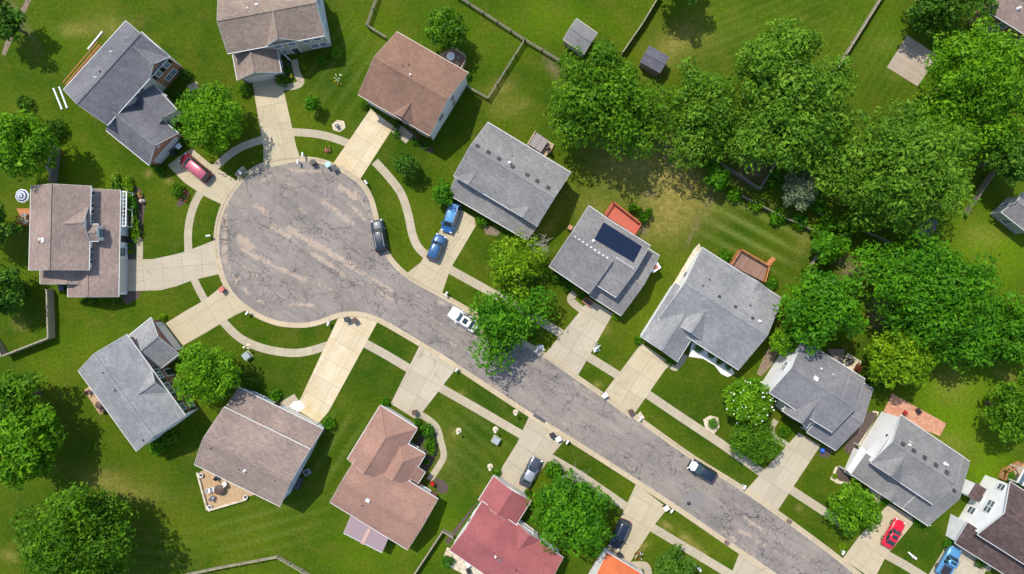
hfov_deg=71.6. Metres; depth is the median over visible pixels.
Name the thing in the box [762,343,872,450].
house
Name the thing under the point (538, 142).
hot tub
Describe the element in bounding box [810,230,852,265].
broadleaf tree
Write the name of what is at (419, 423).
shrub
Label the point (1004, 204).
window
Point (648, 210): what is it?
shrub
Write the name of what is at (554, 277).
shrub
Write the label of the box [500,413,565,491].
driveway
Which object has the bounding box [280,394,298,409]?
sidewalk
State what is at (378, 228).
parked car
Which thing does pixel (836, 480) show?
gravel bed
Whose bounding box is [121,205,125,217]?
window
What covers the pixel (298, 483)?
window well
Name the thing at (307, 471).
air conditioner
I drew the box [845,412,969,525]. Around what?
house
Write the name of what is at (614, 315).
shrub
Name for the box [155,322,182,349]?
garage door
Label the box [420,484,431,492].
window
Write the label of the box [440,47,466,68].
wooden deck
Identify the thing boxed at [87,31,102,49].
white pole
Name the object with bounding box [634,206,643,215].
shrub
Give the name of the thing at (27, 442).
broadleaf tree
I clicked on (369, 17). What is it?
board fence
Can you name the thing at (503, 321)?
broadleaf tree
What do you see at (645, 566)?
sidewalk
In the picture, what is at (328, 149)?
flower clump
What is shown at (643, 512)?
driveway
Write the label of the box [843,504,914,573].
driveway
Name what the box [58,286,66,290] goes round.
wheelie bin
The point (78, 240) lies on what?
house
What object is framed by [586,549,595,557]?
shrub
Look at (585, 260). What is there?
house
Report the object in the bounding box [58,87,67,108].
white pole
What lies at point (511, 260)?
broadleaf tree
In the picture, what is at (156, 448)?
shrub
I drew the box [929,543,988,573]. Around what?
driveway
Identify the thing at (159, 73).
window
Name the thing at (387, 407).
garage door
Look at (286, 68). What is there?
shrub
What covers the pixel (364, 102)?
shrub
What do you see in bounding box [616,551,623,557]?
wheelie bin
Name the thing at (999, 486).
window
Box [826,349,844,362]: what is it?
wooden deck
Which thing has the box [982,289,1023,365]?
broadleaf tree
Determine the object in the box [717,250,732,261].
shrub
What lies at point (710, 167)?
shrub
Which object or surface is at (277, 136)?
driveway
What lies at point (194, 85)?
sidewalk
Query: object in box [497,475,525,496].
garage door
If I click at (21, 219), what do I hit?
patio table
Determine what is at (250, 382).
shrub
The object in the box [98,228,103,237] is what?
window
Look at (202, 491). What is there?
stone wall
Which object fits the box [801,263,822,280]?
shrub
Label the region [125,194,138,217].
clipped hedge
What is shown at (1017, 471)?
wooden deck
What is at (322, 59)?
shrub
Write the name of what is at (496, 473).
shrub
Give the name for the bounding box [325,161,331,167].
wheelie bin
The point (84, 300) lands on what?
shrub
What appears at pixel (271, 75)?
garage door
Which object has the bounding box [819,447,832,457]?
mulch bed
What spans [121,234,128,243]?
door
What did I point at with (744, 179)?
board fence
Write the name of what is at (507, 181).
house
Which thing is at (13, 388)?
broadleaf tree
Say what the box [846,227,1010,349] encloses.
broadleaf tree
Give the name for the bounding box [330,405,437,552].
house
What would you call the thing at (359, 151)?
driveway
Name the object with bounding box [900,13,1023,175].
broadleaf tree
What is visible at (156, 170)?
shrub
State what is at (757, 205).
shrub
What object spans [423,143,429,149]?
shrub
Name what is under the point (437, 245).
parked car
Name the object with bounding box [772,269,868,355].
broadleaf tree
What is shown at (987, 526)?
house
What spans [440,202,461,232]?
parked car
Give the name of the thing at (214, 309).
driveway
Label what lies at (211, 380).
broadleaf tree
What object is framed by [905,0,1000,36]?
broadleaf tree
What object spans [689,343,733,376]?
gravel bed
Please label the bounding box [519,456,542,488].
parked car
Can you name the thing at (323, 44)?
window
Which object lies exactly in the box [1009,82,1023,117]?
broadleaf tree
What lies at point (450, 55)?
patio table
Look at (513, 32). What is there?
board fence
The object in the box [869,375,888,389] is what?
shrub
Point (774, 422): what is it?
sidewalk
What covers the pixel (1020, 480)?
glass porch
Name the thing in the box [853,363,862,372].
shrub
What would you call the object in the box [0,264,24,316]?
broadleaf tree
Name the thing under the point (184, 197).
flower clump
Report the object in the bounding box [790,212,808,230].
shrub
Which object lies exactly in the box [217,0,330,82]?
house
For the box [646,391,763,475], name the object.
sidewalk
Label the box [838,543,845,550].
shrub
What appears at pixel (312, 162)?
wheelie bin
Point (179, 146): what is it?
wheelie bin
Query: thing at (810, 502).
sidewalk
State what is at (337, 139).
sidewalk
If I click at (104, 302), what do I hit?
shrub
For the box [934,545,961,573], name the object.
parked car
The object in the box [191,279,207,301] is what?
sidewalk
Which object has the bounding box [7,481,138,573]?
broadleaf tree
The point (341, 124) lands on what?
gravel bed
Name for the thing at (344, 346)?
driveway
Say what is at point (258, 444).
house
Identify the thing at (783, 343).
broadleaf tree
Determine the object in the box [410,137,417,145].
shrub
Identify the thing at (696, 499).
road patch
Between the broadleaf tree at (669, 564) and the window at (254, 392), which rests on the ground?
the broadleaf tree at (669, 564)
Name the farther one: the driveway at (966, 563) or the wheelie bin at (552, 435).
the driveway at (966, 563)
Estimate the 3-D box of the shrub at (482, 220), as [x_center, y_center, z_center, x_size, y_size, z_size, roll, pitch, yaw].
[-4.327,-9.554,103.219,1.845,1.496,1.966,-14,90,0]
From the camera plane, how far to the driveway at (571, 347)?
103.98 m
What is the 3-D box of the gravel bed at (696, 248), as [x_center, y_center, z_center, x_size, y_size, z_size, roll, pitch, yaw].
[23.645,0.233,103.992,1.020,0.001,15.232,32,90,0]
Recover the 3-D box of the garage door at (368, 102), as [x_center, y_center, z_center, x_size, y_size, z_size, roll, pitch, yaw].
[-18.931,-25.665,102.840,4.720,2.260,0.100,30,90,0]
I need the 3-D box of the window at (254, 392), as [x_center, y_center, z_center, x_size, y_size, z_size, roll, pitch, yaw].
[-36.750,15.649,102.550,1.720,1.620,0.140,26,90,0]
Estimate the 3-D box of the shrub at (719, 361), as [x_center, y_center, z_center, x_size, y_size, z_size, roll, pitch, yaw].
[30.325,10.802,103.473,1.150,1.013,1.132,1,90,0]
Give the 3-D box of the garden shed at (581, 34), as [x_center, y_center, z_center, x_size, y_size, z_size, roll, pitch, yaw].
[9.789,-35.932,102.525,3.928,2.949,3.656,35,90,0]
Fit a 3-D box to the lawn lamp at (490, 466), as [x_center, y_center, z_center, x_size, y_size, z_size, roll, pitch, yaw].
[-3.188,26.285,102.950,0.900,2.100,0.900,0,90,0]
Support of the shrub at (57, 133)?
on the ground
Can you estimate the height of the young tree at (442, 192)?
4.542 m
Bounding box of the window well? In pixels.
[293,476,303,489]
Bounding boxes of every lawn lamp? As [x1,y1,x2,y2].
[243,343,251,348]
[456,428,461,434]
[487,463,492,470]
[493,426,498,432]
[513,409,518,415]
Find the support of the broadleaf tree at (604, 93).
on the ground
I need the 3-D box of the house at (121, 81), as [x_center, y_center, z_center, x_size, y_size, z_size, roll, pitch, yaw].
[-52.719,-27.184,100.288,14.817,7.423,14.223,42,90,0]
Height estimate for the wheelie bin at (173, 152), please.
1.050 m
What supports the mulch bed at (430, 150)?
on the ground
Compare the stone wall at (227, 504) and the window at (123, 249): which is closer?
the window at (123, 249)
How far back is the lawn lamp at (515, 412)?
103.93 m
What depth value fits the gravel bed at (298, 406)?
103.98 m
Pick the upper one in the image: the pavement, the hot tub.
the pavement
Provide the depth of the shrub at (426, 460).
103.53 m
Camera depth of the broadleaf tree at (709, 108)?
95.15 m
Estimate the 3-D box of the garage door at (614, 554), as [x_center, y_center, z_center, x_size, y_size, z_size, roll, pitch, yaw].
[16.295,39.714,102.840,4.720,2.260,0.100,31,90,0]
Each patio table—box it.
[19,216,25,221]
[95,401,102,408]
[214,485,224,494]
[447,52,454,59]
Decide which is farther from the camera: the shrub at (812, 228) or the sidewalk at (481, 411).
the sidewalk at (481, 411)
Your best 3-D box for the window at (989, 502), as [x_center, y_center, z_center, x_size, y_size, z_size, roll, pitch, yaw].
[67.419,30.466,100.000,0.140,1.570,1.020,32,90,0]
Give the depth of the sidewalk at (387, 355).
103.99 m
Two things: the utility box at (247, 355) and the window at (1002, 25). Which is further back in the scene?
the utility box at (247, 355)
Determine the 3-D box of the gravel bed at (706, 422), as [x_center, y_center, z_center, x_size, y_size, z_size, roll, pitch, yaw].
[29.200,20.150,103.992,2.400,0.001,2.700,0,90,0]
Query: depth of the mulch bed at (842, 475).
103.99 m
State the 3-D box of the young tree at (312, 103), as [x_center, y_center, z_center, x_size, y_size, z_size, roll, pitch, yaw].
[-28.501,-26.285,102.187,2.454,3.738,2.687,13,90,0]
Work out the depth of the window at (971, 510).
102.52 m
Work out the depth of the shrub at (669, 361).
103.29 m
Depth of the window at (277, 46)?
100.42 m
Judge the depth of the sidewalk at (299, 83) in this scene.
103.99 m
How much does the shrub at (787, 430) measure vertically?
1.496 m
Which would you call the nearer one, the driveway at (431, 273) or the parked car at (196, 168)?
the parked car at (196, 168)
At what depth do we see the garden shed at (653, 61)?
101.51 m
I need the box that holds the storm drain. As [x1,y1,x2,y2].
[533,413,545,422]
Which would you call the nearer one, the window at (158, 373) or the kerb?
the window at (158, 373)
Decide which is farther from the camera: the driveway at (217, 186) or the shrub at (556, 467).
the driveway at (217, 186)
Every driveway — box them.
[127,239,218,290]
[166,286,244,344]
[168,149,235,203]
[252,78,300,168]
[299,312,376,421]
[334,109,392,178]
[391,347,454,418]
[404,210,475,295]
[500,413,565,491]
[544,300,612,379]
[601,343,670,418]
[607,485,664,561]
[731,554,774,573]
[747,433,820,513]
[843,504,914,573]
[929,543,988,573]
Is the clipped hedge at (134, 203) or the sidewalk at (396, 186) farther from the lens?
the sidewalk at (396, 186)
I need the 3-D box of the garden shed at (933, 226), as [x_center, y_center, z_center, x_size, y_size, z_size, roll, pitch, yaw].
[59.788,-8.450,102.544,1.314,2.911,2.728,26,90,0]
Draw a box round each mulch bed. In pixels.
[122,185,145,234]
[122,291,139,304]
[128,238,134,259]
[176,189,189,206]
[281,55,290,76]
[409,130,433,152]
[416,422,437,471]
[435,478,447,493]
[445,500,478,545]
[483,225,499,235]
[757,346,777,375]
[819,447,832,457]
[836,465,849,481]
[844,411,876,454]
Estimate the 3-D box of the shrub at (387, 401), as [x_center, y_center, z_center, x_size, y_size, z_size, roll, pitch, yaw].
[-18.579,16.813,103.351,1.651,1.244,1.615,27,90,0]
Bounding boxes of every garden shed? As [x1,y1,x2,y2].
[563,18,597,57]
[639,45,668,76]
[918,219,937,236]
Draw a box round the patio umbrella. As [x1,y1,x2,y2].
[15,189,29,202]
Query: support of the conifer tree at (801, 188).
on the ground
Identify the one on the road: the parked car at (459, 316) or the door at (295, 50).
the parked car at (459, 316)
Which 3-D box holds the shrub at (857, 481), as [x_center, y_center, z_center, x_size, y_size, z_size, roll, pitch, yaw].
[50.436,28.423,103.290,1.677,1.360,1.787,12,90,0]
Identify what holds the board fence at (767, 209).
on the ground
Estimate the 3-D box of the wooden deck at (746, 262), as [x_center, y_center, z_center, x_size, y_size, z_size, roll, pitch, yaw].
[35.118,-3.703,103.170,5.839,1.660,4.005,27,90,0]
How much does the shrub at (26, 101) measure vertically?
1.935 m
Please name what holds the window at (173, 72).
in the house at (121, 81)
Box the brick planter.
[582,297,593,306]
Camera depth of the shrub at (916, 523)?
103.41 m
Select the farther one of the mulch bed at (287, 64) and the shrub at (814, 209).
the mulch bed at (287, 64)
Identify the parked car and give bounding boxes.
[178,152,212,182]
[370,219,388,252]
[426,233,445,261]
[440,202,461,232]
[447,306,479,332]
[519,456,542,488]
[609,518,630,549]
[687,459,717,483]
[881,518,905,549]
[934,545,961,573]
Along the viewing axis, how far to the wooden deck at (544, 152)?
103.55 m
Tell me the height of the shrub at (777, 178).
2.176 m
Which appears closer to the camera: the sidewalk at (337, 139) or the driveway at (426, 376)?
the driveway at (426, 376)
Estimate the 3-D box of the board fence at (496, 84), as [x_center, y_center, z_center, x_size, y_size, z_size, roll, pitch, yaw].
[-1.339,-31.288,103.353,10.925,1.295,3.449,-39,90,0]
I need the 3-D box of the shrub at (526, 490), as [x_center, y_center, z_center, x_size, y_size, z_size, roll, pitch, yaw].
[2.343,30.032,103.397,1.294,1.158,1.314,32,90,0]
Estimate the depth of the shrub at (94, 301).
103.51 m
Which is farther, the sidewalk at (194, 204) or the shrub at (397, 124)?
the sidewalk at (194, 204)
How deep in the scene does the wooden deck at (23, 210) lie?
103.50 m
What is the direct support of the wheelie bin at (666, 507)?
on the driveway at (643, 512)
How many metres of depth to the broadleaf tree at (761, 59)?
92.29 m
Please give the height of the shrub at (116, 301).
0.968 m
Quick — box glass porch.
[1007,464,1023,486]
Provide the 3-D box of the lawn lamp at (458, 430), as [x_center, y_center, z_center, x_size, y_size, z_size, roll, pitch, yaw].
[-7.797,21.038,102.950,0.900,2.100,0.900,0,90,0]
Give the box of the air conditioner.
[303,468,311,475]
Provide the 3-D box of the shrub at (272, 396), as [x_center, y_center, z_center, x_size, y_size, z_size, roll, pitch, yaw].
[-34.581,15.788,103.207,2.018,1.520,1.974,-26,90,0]
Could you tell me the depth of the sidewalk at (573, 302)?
103.99 m
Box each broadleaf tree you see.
[0,0,27,42]
[0,109,61,181]
[0,201,23,244]
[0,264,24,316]
[0,369,46,431]
[0,402,68,491]
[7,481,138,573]
[170,80,245,154]
[171,341,243,406]
[424,5,469,48]
[466,284,560,375]
[486,228,550,301]
[524,462,616,557]
[543,37,683,160]
[652,543,697,573]
[660,55,751,171]
[702,164,731,191]
[724,52,860,174]
[727,419,786,466]
[733,14,827,107]
[768,326,799,356]
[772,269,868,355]
[806,94,982,240]
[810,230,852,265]
[823,478,882,536]
[837,212,868,238]
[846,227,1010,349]
[864,327,935,389]
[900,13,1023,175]
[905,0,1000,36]
[921,313,1005,373]
[976,129,1023,187]
[978,369,1023,442]
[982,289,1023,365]
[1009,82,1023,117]
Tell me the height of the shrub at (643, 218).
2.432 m
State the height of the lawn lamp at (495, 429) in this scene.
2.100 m
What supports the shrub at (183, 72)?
on the ground
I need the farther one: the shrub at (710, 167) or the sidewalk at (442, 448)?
the sidewalk at (442, 448)
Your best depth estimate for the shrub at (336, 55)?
103.21 m
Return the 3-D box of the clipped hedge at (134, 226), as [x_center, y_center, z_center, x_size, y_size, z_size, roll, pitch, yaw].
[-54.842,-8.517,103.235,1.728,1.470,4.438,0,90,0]
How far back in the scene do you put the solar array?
97.79 m
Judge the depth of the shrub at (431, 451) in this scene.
103.28 m
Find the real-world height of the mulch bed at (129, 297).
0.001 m
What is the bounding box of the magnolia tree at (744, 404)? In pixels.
[721,376,775,425]
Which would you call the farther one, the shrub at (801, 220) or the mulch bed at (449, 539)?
the mulch bed at (449, 539)
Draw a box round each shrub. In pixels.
[15,93,33,110]
[15,281,30,296]
[45,119,67,137]
[79,299,86,304]
[91,299,98,304]
[102,299,109,305]
[113,297,121,305]
[148,439,165,455]
[152,164,164,174]
[158,313,166,321]
[160,428,177,445]
[170,183,183,197]
[174,88,183,98]
[178,68,192,81]
[178,135,187,144]
[237,81,251,95]
[242,376,259,390]
[268,389,281,401]
[274,72,288,86]
[281,56,286,62]
[283,65,290,72]
[316,54,325,64]
[322,416,335,429]
[331,47,342,59]
[360,100,367,109]
[380,397,390,405]
[393,120,400,128]
[394,129,400,137]
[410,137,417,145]
[413,417,422,426]
[418,422,434,438]
[422,435,435,449]
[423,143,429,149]
[423,458,429,464]
[427,449,435,455]
[440,555,454,567]
[466,71,471,80]
[475,215,487,227]
[494,469,501,475]
[524,488,531,496]
[528,331,538,341]
[544,459,562,479]
[552,274,559,282]
[562,281,571,291]
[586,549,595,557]
[612,313,619,320]
[628,202,636,211]
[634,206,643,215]
[634,336,642,344]
[637,213,648,223]
[643,207,652,216]
[666,357,674,364]
[693,344,703,352]
[703,154,722,170]
[708,417,718,428]
[716,358,723,364]
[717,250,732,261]
[724,186,742,202]
[747,196,763,211]
[760,145,771,161]
[764,169,784,188]
[766,278,778,291]
[768,207,786,225]
[778,426,791,436]
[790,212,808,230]
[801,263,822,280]
[807,197,827,214]
[808,222,823,238]
[817,210,838,230]
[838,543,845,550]
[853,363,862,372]
[853,478,863,487]
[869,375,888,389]
[869,385,877,396]
[880,498,889,505]
[912,518,921,526]
[942,538,954,547]
[974,558,987,568]
[1004,469,1015,481]
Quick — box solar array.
[595,222,641,262]
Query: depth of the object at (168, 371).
102.84 m
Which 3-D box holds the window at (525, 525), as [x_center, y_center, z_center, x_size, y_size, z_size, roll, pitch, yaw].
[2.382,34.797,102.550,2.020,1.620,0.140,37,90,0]
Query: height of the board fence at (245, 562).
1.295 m
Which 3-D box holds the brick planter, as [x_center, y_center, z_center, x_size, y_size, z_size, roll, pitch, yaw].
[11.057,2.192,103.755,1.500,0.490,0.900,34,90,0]
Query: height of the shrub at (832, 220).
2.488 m
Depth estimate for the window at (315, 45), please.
102.52 m
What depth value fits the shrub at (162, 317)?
103.46 m
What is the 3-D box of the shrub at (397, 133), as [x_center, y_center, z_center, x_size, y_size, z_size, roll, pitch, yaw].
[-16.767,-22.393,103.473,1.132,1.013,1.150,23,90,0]
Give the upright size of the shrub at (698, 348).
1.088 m
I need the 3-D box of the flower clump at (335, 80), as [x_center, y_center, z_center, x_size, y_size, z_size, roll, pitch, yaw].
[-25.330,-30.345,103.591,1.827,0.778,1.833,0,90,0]
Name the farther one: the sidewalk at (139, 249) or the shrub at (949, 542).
the sidewalk at (139, 249)
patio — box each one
[84,387,105,414]
[199,470,253,507]
[444,547,481,573]
[843,353,861,371]
[884,394,945,435]
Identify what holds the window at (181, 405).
in the house at (127, 378)
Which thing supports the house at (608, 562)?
on the ground
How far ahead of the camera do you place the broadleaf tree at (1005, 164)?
95.90 m
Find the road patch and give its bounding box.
[684,492,704,507]
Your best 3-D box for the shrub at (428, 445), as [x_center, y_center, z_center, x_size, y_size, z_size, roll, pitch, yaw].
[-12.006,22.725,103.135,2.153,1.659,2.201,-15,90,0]
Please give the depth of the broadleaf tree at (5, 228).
98.97 m
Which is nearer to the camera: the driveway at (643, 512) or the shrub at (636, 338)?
the shrub at (636, 338)
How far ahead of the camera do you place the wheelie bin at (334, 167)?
102.96 m
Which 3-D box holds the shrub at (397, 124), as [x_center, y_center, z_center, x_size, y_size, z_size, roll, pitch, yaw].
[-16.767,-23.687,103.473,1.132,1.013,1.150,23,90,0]
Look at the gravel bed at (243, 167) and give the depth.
103.99 m
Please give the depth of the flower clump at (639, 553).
103.62 m
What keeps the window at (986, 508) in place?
in the house at (987, 526)
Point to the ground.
(178, 528)
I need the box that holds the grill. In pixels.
[845,358,855,364]
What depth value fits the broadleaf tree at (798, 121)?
91.72 m
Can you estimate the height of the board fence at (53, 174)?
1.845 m
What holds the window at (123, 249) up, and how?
in the house at (78, 240)
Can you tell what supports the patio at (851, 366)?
on the ground
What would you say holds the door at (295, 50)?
in the house at (260, 38)
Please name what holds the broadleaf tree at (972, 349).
on the ground
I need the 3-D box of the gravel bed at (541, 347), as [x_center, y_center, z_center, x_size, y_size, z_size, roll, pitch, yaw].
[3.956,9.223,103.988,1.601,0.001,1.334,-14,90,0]
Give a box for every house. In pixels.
[28,184,135,296]
[63,20,183,165]
[78,317,197,450]
[194,387,324,506]
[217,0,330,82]
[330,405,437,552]
[358,32,468,139]
[449,474,562,573]
[450,122,570,239]
[549,206,660,315]
[589,548,642,573]
[640,247,781,369]
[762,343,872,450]
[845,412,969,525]
[945,475,1023,573]
[969,0,1023,58]
[990,192,1023,233]
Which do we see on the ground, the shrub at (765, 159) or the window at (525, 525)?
the shrub at (765, 159)
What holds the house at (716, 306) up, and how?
on the ground
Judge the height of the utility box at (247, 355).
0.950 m
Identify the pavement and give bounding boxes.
[887,35,935,85]
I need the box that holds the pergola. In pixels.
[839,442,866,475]
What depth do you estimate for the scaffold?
102.32 m
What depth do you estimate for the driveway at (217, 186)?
103.98 m
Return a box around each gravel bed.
[235,166,245,176]
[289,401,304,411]
[332,120,344,131]
[534,344,544,353]
[673,244,700,283]
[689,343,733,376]
[703,415,718,432]
[830,467,842,483]
[859,411,878,444]
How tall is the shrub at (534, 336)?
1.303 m
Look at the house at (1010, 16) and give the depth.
98.80 m
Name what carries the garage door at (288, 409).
in the house at (258, 444)
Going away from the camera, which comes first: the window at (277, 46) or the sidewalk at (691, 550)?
the window at (277, 46)
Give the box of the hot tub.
[529,133,548,152]
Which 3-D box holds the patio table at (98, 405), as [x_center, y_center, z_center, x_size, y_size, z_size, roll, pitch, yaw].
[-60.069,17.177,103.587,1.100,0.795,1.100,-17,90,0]
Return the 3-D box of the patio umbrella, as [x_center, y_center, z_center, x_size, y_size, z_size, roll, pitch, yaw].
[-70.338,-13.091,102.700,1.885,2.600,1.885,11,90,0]
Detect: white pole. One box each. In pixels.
[52,88,62,109]
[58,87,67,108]
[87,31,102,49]
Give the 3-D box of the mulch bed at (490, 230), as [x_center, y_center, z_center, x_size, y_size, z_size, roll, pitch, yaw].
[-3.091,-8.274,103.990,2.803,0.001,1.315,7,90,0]
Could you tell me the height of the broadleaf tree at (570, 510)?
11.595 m
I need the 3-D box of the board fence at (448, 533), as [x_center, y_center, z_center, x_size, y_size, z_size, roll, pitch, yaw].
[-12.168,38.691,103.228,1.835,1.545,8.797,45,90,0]
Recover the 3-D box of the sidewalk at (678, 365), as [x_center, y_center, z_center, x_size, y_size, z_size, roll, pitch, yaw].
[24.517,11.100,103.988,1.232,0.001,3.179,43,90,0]
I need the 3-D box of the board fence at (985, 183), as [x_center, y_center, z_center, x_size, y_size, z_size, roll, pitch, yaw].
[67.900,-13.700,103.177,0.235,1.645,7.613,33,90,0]
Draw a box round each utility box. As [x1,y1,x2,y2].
[241,350,252,360]
[491,434,500,444]
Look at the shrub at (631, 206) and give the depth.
102.76 m
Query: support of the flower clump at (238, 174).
on the gravel bed at (243, 167)
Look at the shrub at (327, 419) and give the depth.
103.04 m
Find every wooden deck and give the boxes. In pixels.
[15,208,29,225]
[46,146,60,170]
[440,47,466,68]
[527,131,553,156]
[604,201,641,234]
[729,249,774,281]
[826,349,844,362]
[999,461,1023,480]
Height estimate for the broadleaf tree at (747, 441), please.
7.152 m
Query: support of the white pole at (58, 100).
on the ground
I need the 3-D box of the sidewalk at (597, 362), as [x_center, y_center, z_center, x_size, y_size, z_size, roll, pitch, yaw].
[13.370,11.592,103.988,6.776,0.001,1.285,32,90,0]
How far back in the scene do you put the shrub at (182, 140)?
103.23 m
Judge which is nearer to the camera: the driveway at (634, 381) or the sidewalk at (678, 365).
the driveway at (634, 381)
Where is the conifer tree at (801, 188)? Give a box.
[782,168,818,211]
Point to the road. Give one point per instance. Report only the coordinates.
(295, 242)
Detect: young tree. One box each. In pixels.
[304,93,321,111]
[391,151,421,179]
[431,178,453,205]
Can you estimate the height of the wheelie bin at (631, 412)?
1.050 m
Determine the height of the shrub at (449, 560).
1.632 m
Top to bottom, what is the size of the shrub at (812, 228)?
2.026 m
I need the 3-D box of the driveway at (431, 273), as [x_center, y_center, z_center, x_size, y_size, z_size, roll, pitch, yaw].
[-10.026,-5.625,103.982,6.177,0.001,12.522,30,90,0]
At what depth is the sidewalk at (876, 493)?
103.99 m
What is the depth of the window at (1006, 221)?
102.52 m
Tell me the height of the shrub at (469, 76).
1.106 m
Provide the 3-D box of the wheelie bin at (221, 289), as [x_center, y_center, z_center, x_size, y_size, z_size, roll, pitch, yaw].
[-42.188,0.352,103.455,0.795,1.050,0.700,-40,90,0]
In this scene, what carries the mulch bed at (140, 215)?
on the ground
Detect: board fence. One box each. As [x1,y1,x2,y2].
[0,289,55,356]
[49,148,58,182]
[185,554,309,573]
[366,0,387,39]
[414,528,453,573]
[462,0,559,61]
[466,39,524,99]
[621,0,656,54]
[705,155,777,190]
[741,195,818,232]
[817,213,892,242]
[837,0,880,66]
[961,170,995,214]
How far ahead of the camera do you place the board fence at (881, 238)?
103.17 m
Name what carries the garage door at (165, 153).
in the house at (121, 81)
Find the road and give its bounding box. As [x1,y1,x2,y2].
[219,162,852,573]
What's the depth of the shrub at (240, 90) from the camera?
103.06 m
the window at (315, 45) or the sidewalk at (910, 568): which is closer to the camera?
the window at (315, 45)
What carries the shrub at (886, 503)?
on the ground
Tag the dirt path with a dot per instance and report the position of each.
(23, 9)
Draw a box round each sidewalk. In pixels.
[133,237,142,258]
[184,192,202,251]
[187,82,198,91]
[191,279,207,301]
[213,136,261,168]
[220,320,326,356]
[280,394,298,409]
[282,59,303,89]
[292,128,348,145]
[364,340,409,371]
[372,159,426,256]
[391,125,412,142]
[419,412,446,480]
[438,385,522,437]
[449,266,563,336]
[548,455,626,509]
[567,291,583,311]
[586,353,619,377]
[631,561,651,573]
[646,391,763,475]
[651,524,731,573]
[670,354,687,370]
[770,419,788,446]
[789,486,847,529]
[869,487,883,502]
[885,552,925,573]
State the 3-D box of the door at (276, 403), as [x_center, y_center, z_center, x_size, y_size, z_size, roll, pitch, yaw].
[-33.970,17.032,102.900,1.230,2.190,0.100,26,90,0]
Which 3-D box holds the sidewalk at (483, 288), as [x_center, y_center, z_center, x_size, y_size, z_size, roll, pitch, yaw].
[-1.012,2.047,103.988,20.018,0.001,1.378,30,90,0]
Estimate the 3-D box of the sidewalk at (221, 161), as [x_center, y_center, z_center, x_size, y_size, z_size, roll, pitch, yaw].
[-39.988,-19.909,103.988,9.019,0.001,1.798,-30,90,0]
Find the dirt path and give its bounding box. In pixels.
[2,0,30,54]
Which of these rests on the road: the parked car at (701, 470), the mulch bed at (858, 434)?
the parked car at (701, 470)
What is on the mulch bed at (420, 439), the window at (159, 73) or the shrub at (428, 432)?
the shrub at (428, 432)
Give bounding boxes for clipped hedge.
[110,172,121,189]
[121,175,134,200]
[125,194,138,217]
[129,214,140,242]
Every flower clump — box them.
[179,191,191,201]
[235,167,246,178]
[324,146,331,152]
[332,73,344,85]
[634,550,643,559]
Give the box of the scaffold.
[62,42,102,84]
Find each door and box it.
[120,258,127,292]
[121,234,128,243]
[153,137,180,163]
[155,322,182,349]
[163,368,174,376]
[244,73,278,82]
[273,402,283,406]
[285,407,318,424]
[289,47,301,53]
[366,100,396,119]
[385,406,414,424]
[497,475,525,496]
[609,550,638,570]
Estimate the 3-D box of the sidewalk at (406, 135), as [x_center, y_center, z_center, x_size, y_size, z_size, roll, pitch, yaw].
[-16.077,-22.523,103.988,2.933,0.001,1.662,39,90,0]
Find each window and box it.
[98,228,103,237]
[120,247,125,256]
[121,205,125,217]
[155,70,162,77]
[156,371,164,378]
[162,61,170,68]
[164,68,177,81]
[179,402,186,409]
[252,391,264,397]
[273,45,283,48]
[280,49,288,53]
[287,42,297,46]
[309,43,320,48]
[318,41,328,46]
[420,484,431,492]
[523,522,533,533]
[965,505,976,514]
[981,504,992,513]
[985,498,996,507]
[995,482,1006,490]
[996,21,1007,28]
[998,201,1011,207]
[999,218,1012,224]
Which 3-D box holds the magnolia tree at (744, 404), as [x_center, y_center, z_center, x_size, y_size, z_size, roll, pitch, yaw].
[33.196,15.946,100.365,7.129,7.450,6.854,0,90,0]
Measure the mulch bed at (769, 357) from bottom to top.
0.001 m
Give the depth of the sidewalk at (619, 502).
103.99 m
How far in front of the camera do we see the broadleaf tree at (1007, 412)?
97.32 m
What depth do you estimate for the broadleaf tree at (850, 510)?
97.69 m
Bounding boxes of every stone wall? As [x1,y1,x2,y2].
[196,472,207,510]
[208,499,246,511]
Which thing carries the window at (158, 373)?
in the house at (127, 378)
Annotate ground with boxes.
[0,0,1023,573]
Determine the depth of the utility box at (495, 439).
103.05 m
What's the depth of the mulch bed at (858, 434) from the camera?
103.99 m
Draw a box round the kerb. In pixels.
[213,156,861,573]
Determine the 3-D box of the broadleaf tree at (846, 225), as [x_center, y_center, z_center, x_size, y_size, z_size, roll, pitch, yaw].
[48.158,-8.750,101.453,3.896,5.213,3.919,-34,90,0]
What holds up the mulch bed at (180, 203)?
on the ground
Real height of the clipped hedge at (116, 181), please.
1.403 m
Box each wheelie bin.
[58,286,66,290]
[169,149,177,156]
[175,143,183,149]
[218,286,225,291]
[310,159,315,165]
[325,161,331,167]
[331,164,337,170]
[549,432,555,438]
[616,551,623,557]
[628,409,634,414]
[662,504,669,510]
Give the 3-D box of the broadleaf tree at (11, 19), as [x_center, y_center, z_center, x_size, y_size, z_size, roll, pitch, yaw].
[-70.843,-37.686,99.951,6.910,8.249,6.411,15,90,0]
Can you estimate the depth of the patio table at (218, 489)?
103.19 m

